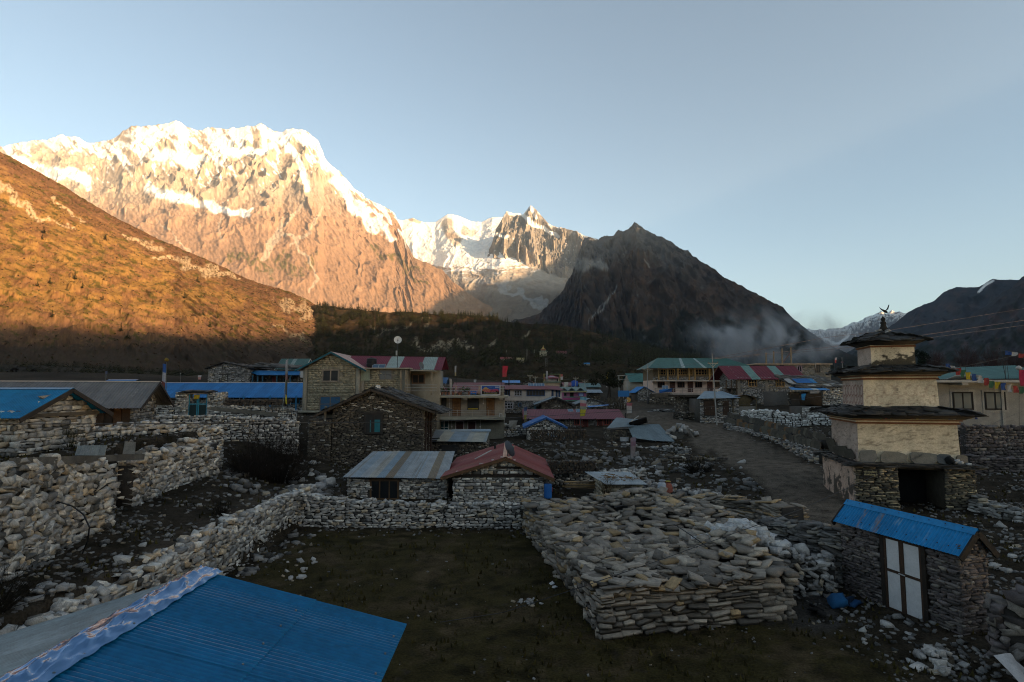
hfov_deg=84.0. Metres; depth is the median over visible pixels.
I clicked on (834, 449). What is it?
leaning slab
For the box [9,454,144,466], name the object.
beam
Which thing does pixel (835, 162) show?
sky
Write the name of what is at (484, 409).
cement hotel
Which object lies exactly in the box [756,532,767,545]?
rock
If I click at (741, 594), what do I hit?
stone slab
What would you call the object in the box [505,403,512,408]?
window
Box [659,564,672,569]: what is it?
stone slab
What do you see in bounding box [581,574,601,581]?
stone slab
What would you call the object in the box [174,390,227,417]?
gateway
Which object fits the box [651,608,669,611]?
stone slab
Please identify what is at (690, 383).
door
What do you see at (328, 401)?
window
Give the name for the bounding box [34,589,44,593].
rock
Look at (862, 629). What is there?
rock
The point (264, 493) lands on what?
rock
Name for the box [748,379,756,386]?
window
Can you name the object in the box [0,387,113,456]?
stone barn
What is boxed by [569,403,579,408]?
annex
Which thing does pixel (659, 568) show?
stone slab
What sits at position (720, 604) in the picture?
stone slab
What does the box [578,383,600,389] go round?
green roofed house
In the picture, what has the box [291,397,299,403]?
window
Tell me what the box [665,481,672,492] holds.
sack
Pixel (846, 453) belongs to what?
leaning slab
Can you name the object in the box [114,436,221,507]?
stone wall
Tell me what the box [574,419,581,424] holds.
window
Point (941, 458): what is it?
leaning slab
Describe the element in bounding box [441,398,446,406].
window
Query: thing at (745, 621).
stone slab
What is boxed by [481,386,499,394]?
banner
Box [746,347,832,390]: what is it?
unfinished building
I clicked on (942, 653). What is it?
rock
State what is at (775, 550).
rock
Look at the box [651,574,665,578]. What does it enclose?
stone slab
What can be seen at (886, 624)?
rock
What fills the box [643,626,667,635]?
stone slab
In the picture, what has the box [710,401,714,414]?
door
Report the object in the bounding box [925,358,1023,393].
prayer flag string
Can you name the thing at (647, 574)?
stone slab
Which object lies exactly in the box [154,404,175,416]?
stone wall
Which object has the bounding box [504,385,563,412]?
cream lodge
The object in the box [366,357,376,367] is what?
water tank
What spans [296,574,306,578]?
rock
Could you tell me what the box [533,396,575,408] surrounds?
stone hut
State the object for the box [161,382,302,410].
long lodge
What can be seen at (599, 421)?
door
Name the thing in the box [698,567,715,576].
stone slab
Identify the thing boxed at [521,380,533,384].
stone hut
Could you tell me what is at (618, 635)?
stone slab
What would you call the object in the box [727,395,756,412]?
hay shelter
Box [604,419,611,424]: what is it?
window
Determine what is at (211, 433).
stone wall
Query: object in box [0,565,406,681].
house
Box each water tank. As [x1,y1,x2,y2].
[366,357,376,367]
[571,381,577,385]
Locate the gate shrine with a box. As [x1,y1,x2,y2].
[810,316,988,510]
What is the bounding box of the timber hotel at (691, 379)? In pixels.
[637,358,749,398]
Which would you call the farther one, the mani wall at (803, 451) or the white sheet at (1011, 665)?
the mani wall at (803, 451)
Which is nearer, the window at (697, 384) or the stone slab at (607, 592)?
the stone slab at (607, 592)
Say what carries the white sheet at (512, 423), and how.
hanging from the stone wall at (518, 430)
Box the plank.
[210,407,277,415]
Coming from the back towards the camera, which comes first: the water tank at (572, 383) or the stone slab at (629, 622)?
the water tank at (572, 383)
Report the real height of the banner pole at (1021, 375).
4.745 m
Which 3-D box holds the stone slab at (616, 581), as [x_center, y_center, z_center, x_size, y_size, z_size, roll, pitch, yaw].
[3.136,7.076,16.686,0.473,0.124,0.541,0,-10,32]
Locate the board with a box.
[123,442,135,453]
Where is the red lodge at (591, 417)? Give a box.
[522,409,624,427]
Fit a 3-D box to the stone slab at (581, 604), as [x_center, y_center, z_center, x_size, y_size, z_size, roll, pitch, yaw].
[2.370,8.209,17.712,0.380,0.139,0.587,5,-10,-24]
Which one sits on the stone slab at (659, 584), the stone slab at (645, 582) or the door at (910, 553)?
the stone slab at (645, 582)
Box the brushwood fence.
[602,397,626,408]
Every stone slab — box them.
[574,565,581,572]
[577,582,583,592]
[578,560,589,564]
[578,601,585,608]
[579,564,593,575]
[580,595,585,605]
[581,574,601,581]
[582,587,588,595]
[583,608,587,619]
[586,585,594,590]
[587,556,600,563]
[587,563,598,568]
[588,573,603,576]
[589,599,594,605]
[590,575,611,587]
[591,595,600,602]
[591,606,597,613]
[591,618,595,625]
[593,580,609,586]
[594,566,612,575]
[594,607,603,613]
[594,624,620,634]
[595,601,604,609]
[595,615,615,624]
[596,589,604,595]
[596,622,611,629]
[598,588,623,593]
[598,613,608,618]
[599,584,626,589]
[600,558,615,562]
[600,594,613,599]
[600,600,614,604]
[601,598,613,601]
[601,604,611,608]
[602,560,624,565]
[602,563,611,569]
[602,632,622,640]
[603,607,612,613]
[604,557,620,560]
[604,584,619,595]
[608,568,627,572]
[608,577,629,584]
[611,564,626,570]
[611,600,629,606]
[612,621,622,628]
[613,572,638,576]
[613,610,625,616]
[614,591,624,597]
[614,596,635,601]
[614,605,636,611]
[615,615,630,621]
[620,562,645,569]
[621,625,639,629]
[621,629,642,637]
[622,619,634,626]
[624,589,649,595]
[625,576,636,580]
[625,578,634,599]
[625,608,643,615]
[626,583,639,588]
[630,568,642,573]
[630,598,645,606]
[631,613,643,620]
[632,558,647,563]
[633,578,657,585]
[633,587,650,592]
[635,574,665,589]
[635,596,642,599]
[635,618,654,626]
[636,605,657,609]
[640,622,655,630]
[642,571,668,582]
[642,610,661,618]
[643,580,661,588]
[643,596,662,598]
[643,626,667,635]
[645,595,677,603]
[647,561,658,569]
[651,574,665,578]
[651,588,665,591]
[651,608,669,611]
[653,621,669,626]
[655,602,675,610]
[656,564,676,569]
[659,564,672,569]
[661,569,674,574]
[661,590,693,595]
[662,583,679,592]
[662,611,671,614]
[662,614,678,623]
[663,574,687,581]
[664,576,681,590]
[667,625,686,633]
[668,566,686,574]
[670,605,686,613]
[670,619,693,626]
[672,608,695,615]
[675,601,683,605]
[677,594,691,601]
[678,614,687,622]
[679,566,698,572]
[679,582,695,591]
[679,582,698,589]
[684,598,704,604]
[685,612,710,618]
[687,602,708,609]
[687,624,698,630]
[688,571,709,586]
[691,594,704,601]
[692,619,706,624]
[693,571,705,576]
[694,581,706,586]
[694,588,722,595]
[696,608,710,614]
[698,564,708,568]
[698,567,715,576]
[703,575,722,586]
[704,601,730,607]
[705,597,717,602]
[705,624,720,628]
[706,585,726,589]
[708,565,721,573]
[708,609,730,618]
[711,605,733,610]
[713,616,729,622]
[717,592,732,598]
[719,620,736,624]
[720,573,745,583]
[721,566,745,573]
[723,586,738,592]
[726,595,750,600]
[729,615,743,619]
[730,599,743,603]
[730,609,740,616]
[731,590,746,593]
[731,602,762,609]
[732,570,752,580]
[732,572,747,580]
[732,581,742,585]
[732,591,750,597]
[735,617,758,625]
[738,585,762,590]
[739,567,755,573]
[740,609,757,615]
[743,598,759,601]
[748,576,765,580]
[749,591,757,594]
[750,568,765,577]
[751,582,763,585]
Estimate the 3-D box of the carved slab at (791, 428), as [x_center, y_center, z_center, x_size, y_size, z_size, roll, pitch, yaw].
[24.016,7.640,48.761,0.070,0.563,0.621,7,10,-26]
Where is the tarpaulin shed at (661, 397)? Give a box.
[647,388,674,404]
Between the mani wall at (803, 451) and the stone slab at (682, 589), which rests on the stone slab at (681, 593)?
the stone slab at (682, 589)
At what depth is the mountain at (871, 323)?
14039.65 m
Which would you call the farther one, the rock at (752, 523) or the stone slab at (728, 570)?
the rock at (752, 523)
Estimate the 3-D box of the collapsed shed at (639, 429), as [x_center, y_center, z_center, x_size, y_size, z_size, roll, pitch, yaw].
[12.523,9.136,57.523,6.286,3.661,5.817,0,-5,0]
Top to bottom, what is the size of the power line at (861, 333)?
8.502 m
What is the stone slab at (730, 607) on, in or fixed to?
on the stone slab at (715, 614)
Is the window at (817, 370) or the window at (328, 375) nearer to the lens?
the window at (328, 375)
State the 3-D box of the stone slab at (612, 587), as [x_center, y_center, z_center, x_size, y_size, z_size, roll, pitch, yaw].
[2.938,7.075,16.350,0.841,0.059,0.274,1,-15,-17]
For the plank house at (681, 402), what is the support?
on the ground at (788, 476)
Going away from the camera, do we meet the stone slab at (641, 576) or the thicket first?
the stone slab at (641, 576)
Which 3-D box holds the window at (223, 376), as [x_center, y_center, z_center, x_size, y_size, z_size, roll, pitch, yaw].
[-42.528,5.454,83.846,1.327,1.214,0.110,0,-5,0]
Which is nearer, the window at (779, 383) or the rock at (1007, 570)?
the rock at (1007, 570)
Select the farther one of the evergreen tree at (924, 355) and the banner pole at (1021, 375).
the evergreen tree at (924, 355)
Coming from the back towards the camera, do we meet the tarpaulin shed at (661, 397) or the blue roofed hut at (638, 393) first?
the blue roofed hut at (638, 393)
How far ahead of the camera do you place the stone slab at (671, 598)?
16.60 m
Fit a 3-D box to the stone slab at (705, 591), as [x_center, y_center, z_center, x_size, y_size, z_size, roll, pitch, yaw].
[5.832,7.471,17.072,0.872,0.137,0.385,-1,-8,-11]
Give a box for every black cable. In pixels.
[0,407,697,424]
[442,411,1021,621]
[656,524,706,546]
[721,356,1011,406]
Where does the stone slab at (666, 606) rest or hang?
on the stone slab at (658, 609)
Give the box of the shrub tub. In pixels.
[462,386,469,394]
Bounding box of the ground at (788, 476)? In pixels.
[0,364,1023,681]
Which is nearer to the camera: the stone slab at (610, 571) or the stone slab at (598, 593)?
the stone slab at (598, 593)
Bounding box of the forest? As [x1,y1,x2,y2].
[314,302,714,366]
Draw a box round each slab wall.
[681,492,809,523]
[753,515,844,587]
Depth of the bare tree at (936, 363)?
137.77 m
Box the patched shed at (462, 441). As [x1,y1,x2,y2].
[432,429,490,454]
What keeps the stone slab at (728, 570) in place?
on the stone slab
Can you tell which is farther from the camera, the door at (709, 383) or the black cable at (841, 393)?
the door at (709, 383)
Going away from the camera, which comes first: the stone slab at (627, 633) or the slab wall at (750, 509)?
the stone slab at (627, 633)
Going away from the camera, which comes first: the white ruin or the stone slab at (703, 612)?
the stone slab at (703, 612)
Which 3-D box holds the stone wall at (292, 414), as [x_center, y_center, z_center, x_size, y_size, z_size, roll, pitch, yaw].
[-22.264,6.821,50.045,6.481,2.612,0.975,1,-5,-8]
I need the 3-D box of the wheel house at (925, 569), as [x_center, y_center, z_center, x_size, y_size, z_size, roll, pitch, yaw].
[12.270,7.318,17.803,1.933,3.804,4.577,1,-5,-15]
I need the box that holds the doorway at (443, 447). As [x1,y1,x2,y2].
[441,445,456,453]
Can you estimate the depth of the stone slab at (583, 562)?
18.66 m
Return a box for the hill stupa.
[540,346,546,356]
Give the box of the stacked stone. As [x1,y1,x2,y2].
[521,486,799,621]
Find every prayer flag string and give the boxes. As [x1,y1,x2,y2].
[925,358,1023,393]
[1003,350,1023,357]
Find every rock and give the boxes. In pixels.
[24,594,44,602]
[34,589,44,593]
[36,581,51,593]
[39,582,57,591]
[43,585,53,590]
[48,588,56,593]
[55,585,68,591]
[64,583,75,591]
[113,554,132,562]
[138,542,146,546]
[262,491,269,495]
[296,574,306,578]
[315,475,326,480]
[315,482,326,488]
[323,477,335,484]
[704,521,714,527]
[715,523,725,538]
[720,524,742,531]
[725,522,734,526]
[732,518,740,523]
[737,518,749,522]
[741,522,758,529]
[749,520,759,526]
[755,526,767,530]
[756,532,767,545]
[756,534,762,545]
[758,530,770,536]
[764,536,774,544]
[769,546,782,554]
[771,540,780,546]
[776,540,789,548]
[792,543,809,556]
[859,626,866,632]
[880,620,894,627]
[909,661,928,671]
[912,649,920,656]
[917,652,926,659]
[921,648,936,654]
[924,644,936,650]
[927,668,941,675]
[930,651,939,657]
[930,658,947,666]
[936,649,946,656]
[936,665,946,672]
[938,667,950,675]
[956,661,971,668]
[988,562,1001,568]
[996,521,1006,527]
[999,567,1012,572]
[1007,553,1016,557]
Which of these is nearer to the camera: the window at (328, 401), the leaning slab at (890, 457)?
the leaning slab at (890, 457)
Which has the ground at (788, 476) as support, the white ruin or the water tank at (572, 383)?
the white ruin
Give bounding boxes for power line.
[711,309,1018,358]
[714,320,1022,358]
[717,325,1022,358]
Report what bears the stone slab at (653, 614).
on the stone slab at (642, 622)
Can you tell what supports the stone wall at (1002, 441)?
on the ground at (788, 476)
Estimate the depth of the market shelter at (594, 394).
111.53 m
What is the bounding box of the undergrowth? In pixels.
[310,335,695,382]
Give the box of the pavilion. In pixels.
[543,374,559,386]
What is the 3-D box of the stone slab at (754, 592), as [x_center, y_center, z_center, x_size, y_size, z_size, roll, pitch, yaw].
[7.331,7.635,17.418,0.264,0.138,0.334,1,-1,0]
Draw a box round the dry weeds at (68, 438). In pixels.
[58,421,86,446]
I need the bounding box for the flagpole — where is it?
[501,365,507,395]
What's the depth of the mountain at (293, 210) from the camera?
7460.79 m
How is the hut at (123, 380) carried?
on the ground at (788, 476)
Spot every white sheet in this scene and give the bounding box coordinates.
[509,420,517,426]
[994,653,1023,681]
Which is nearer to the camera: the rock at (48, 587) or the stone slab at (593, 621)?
the rock at (48, 587)
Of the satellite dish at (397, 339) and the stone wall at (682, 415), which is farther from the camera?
the stone wall at (682, 415)
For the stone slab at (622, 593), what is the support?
on the stone slab at (621, 599)
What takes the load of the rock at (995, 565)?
on the ground at (788, 476)
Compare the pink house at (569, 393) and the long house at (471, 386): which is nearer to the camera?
the long house at (471, 386)
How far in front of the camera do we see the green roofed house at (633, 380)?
141.48 m
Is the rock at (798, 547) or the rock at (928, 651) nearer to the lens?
the rock at (928, 651)
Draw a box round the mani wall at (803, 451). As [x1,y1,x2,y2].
[723,422,830,463]
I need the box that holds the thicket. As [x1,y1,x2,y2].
[0,358,208,375]
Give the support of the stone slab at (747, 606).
on the stone slab at (749, 612)
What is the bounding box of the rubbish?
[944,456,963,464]
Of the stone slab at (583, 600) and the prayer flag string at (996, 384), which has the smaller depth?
the stone slab at (583, 600)
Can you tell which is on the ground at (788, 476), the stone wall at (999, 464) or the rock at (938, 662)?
the stone wall at (999, 464)
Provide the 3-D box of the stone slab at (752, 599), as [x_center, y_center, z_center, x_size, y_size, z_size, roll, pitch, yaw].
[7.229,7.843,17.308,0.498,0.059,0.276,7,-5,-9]
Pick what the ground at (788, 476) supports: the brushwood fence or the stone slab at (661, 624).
the brushwood fence
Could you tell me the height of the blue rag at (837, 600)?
0.474 m
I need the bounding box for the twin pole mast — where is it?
[617,375,627,397]
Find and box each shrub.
[0,555,48,613]
[202,487,233,515]
[215,425,281,479]
[224,415,326,484]
[678,459,722,474]
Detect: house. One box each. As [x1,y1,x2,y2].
[0,380,174,426]
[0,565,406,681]
[205,361,272,381]
[249,362,302,381]
[294,352,448,428]
[313,386,452,464]
[452,382,504,394]
[560,387,586,400]
[561,382,582,386]
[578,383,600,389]
[622,373,642,395]
[668,395,699,411]
[707,366,802,404]
[763,374,842,405]
[830,499,999,635]
[936,365,1023,430]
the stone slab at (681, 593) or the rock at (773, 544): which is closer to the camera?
the stone slab at (681, 593)
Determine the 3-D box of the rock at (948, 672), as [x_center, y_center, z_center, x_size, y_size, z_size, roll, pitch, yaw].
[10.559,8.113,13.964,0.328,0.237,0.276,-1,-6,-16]
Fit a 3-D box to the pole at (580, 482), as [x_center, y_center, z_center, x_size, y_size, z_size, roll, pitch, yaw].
[4.228,8.376,33.789,2.337,0.150,0.061,0,-5,1]
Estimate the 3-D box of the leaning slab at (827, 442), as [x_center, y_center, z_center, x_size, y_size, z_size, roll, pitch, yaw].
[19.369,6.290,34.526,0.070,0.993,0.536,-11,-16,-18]
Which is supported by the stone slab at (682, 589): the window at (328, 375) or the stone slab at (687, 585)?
the stone slab at (687, 585)
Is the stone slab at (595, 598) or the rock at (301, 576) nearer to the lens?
the stone slab at (595, 598)
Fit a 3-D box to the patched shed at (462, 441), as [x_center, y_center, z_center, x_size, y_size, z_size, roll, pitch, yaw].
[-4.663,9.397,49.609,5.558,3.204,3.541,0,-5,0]
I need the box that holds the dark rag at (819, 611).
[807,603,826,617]
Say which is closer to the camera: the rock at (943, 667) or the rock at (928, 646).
the rock at (943, 667)
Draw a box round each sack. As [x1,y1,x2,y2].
[657,480,665,487]
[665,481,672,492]
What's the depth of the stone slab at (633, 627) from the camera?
16.31 m
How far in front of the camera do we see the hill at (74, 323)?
822.54 m
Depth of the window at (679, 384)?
120.77 m
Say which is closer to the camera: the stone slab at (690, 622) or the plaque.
the stone slab at (690, 622)
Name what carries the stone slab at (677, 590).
on the stone slab
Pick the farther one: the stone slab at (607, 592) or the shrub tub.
the shrub tub
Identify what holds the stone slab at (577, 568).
on the stone slab
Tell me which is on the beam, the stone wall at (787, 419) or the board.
the board
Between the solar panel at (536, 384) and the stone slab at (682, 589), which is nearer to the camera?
the stone slab at (682, 589)
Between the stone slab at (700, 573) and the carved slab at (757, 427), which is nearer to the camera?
the stone slab at (700, 573)
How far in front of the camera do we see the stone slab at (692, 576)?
16.94 m
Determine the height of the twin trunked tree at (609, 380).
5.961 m
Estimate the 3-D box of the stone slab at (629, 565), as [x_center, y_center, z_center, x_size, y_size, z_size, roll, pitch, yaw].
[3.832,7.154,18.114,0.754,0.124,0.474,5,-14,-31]
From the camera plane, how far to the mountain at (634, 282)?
2755.59 m
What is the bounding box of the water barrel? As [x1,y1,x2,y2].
[544,483,551,498]
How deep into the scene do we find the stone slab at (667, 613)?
16.61 m
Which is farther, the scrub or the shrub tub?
the scrub
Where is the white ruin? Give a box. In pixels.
[789,406,824,425]
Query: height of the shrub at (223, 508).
1.507 m
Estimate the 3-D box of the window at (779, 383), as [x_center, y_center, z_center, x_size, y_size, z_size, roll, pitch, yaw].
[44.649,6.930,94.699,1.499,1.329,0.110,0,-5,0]
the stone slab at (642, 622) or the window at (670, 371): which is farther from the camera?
the window at (670, 371)
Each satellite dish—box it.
[394,336,401,367]
[505,441,514,455]
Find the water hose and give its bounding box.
[57,501,89,553]
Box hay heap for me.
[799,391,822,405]
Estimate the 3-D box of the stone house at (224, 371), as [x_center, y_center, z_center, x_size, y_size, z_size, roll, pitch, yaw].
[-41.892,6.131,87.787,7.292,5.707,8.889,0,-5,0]
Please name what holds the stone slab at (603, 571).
on the stacked stone
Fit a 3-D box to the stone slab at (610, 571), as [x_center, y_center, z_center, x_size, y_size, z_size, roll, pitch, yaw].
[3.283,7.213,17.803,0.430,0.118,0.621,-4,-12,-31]
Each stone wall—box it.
[0,453,120,583]
[0,483,316,634]
[92,419,223,467]
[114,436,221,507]
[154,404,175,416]
[156,414,300,453]
[221,405,297,422]
[293,490,652,528]
[504,423,525,436]
[525,448,609,452]
[543,467,646,484]
[603,399,627,409]
[610,441,691,453]
[643,477,722,496]
[647,408,674,411]
[659,453,739,461]
[672,411,694,420]
[740,409,830,426]
[768,547,838,597]
[958,423,1023,457]
[964,454,1023,473]
[967,494,1023,522]
[982,583,1023,663]
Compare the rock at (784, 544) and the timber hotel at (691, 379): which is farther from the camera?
the timber hotel at (691, 379)
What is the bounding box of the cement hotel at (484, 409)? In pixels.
[440,385,508,438]
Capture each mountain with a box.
[0,121,492,315]
[397,214,567,321]
[488,205,597,278]
[512,222,857,377]
[807,310,906,352]
[847,279,1018,356]
[915,276,1023,367]
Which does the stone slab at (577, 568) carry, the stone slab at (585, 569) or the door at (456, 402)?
the stone slab at (585, 569)
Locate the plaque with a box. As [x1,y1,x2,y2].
[862,469,879,477]
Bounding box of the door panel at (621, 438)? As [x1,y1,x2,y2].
[620,437,628,440]
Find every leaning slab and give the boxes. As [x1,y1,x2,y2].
[825,437,832,451]
[828,439,835,452]
[832,445,837,454]
[836,446,841,455]
[840,446,846,456]
[844,449,849,458]
[848,449,855,459]
[859,450,877,462]
[880,451,907,462]
[910,452,936,463]
[937,454,950,464]
[956,455,967,463]
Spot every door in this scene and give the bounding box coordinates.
[188,394,197,415]
[198,394,206,417]
[452,398,460,415]
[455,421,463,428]
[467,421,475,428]
[486,398,494,415]
[582,419,587,426]
[597,419,602,425]
[670,381,674,391]
[688,381,692,391]
[704,401,709,414]
[707,381,712,390]
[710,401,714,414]
[722,401,728,414]
[883,536,903,613]
[900,541,924,620]
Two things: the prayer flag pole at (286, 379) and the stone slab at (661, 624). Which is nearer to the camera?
the stone slab at (661, 624)
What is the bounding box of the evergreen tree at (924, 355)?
[915,349,930,364]
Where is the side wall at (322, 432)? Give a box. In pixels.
[307,418,332,461]
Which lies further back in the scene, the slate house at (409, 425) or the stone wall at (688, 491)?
the slate house at (409, 425)
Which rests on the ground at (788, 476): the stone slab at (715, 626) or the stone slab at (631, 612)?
the stone slab at (715, 626)
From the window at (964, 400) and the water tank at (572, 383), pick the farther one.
the water tank at (572, 383)
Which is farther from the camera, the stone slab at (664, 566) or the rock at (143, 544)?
the rock at (143, 544)
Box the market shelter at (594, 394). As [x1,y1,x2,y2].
[583,389,602,399]
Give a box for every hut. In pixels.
[106,379,140,380]
[274,359,310,369]
[343,451,454,499]
[440,442,554,502]
[502,380,519,384]
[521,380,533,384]
[522,415,567,439]
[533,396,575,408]
[573,398,609,408]
[629,386,655,401]
[689,387,739,423]
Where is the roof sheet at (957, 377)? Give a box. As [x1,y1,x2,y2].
[946,375,980,379]
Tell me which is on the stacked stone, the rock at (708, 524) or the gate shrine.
the rock at (708, 524)
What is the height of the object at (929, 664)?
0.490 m
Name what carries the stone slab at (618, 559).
on the stone slab at (612, 563)
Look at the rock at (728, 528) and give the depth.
20.75 m
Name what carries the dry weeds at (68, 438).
on the ground at (788, 476)
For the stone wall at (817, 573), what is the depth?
19.38 m
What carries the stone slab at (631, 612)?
on the stone slab at (638, 616)
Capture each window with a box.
[219,374,227,381]
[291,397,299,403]
[319,396,340,410]
[322,369,339,381]
[361,411,385,433]
[370,481,398,499]
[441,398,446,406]
[441,420,448,428]
[467,398,478,409]
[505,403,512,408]
[514,390,521,395]
[526,390,544,395]
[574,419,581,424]
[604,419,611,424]
[657,382,664,387]
[659,369,665,374]
[668,369,674,374]
[677,382,684,387]
[679,369,686,374]
[695,382,701,387]
[696,369,706,374]
[715,382,719,387]
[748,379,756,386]
[775,379,784,386]
[814,365,819,372]
[952,392,973,409]
[984,392,1006,409]
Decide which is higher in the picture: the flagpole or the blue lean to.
the flagpole
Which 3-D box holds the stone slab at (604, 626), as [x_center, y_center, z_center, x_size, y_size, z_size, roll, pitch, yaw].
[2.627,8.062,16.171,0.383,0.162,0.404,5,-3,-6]
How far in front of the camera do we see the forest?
1014.89 m
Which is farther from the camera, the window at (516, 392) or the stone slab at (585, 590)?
the window at (516, 392)
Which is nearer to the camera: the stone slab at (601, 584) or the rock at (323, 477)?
the stone slab at (601, 584)
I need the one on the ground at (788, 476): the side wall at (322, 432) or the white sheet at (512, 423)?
the side wall at (322, 432)
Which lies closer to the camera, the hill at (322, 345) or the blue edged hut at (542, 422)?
the blue edged hut at (542, 422)
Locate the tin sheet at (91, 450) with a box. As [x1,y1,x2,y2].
[75,445,106,454]
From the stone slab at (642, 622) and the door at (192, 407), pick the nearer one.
the stone slab at (642, 622)
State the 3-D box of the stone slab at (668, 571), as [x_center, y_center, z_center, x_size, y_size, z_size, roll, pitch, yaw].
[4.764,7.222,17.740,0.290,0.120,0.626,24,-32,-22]
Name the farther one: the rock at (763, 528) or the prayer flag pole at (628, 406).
the prayer flag pole at (628, 406)
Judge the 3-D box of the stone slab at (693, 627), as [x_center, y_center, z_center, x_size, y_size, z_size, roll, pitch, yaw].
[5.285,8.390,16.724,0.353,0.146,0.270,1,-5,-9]
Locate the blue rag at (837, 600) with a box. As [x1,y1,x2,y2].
[826,593,861,608]
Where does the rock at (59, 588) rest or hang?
on the ground at (788, 476)
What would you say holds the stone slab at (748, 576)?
on the stone slab at (756, 578)
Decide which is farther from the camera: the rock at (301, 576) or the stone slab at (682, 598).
the rock at (301, 576)
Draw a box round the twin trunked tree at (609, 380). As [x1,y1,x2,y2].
[589,369,623,399]
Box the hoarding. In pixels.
[618,391,628,397]
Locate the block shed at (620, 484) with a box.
[585,471,647,498]
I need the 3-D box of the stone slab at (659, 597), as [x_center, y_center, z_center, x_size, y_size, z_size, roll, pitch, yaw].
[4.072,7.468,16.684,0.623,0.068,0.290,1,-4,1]
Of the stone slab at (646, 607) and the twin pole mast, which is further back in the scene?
the twin pole mast
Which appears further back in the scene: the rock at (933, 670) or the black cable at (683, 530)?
the black cable at (683, 530)
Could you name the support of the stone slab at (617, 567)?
on the stone slab
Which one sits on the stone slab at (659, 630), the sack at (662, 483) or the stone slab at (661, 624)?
the stone slab at (661, 624)
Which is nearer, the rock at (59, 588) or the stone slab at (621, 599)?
the rock at (59, 588)
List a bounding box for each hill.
[0,152,316,373]
[305,305,700,382]
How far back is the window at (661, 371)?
120.68 m
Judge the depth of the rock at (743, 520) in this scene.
21.30 m
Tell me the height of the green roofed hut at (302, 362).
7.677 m
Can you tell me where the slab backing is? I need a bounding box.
[732,418,828,449]
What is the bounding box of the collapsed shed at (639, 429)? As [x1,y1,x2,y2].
[603,413,673,441]
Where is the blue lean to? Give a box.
[587,404,607,408]
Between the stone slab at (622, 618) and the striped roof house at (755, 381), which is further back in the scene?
the striped roof house at (755, 381)
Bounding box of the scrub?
[0,155,316,368]
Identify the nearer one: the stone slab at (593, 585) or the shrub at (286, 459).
the stone slab at (593, 585)
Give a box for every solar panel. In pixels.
[372,364,385,367]
[528,383,544,385]
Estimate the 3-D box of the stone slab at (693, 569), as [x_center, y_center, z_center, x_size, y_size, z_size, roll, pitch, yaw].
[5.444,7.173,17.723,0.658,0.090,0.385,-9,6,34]
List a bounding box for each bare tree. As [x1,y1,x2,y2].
[919,348,948,365]
[951,341,984,366]
[980,345,1008,365]
[1003,345,1023,366]
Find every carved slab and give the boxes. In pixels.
[754,424,760,431]
[761,425,768,433]
[780,431,787,439]
[788,426,794,433]
[810,438,818,447]
[814,440,820,449]
[818,433,825,439]
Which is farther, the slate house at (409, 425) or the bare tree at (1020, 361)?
the bare tree at (1020, 361)
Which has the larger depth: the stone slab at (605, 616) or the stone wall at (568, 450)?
the stone wall at (568, 450)
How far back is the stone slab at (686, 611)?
16.73 m
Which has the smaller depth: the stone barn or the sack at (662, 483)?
the stone barn
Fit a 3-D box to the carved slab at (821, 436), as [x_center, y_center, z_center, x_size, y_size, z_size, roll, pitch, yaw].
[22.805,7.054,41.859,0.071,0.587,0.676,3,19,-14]
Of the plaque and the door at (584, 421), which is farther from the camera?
the door at (584, 421)
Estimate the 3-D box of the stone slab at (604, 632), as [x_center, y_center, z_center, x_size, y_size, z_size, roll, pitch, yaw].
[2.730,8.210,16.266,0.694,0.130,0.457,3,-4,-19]
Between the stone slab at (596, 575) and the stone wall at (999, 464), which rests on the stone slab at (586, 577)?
the stone slab at (596, 575)
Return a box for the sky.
[0,0,1023,329]
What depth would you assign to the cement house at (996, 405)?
49.70 m
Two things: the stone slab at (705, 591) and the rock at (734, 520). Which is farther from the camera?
the rock at (734, 520)
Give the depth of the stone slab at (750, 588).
17.19 m
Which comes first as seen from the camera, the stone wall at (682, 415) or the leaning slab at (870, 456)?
the leaning slab at (870, 456)
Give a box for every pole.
[162,358,168,387]
[281,359,287,417]
[449,378,451,394]
[524,407,526,422]
[563,481,595,482]
[565,487,595,488]
[566,484,594,485]
[580,397,586,415]
[626,403,631,413]
[630,437,635,464]
[645,363,652,395]
[708,354,717,424]
[1015,366,1023,385]
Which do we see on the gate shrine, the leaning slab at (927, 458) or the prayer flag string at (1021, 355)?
the leaning slab at (927, 458)

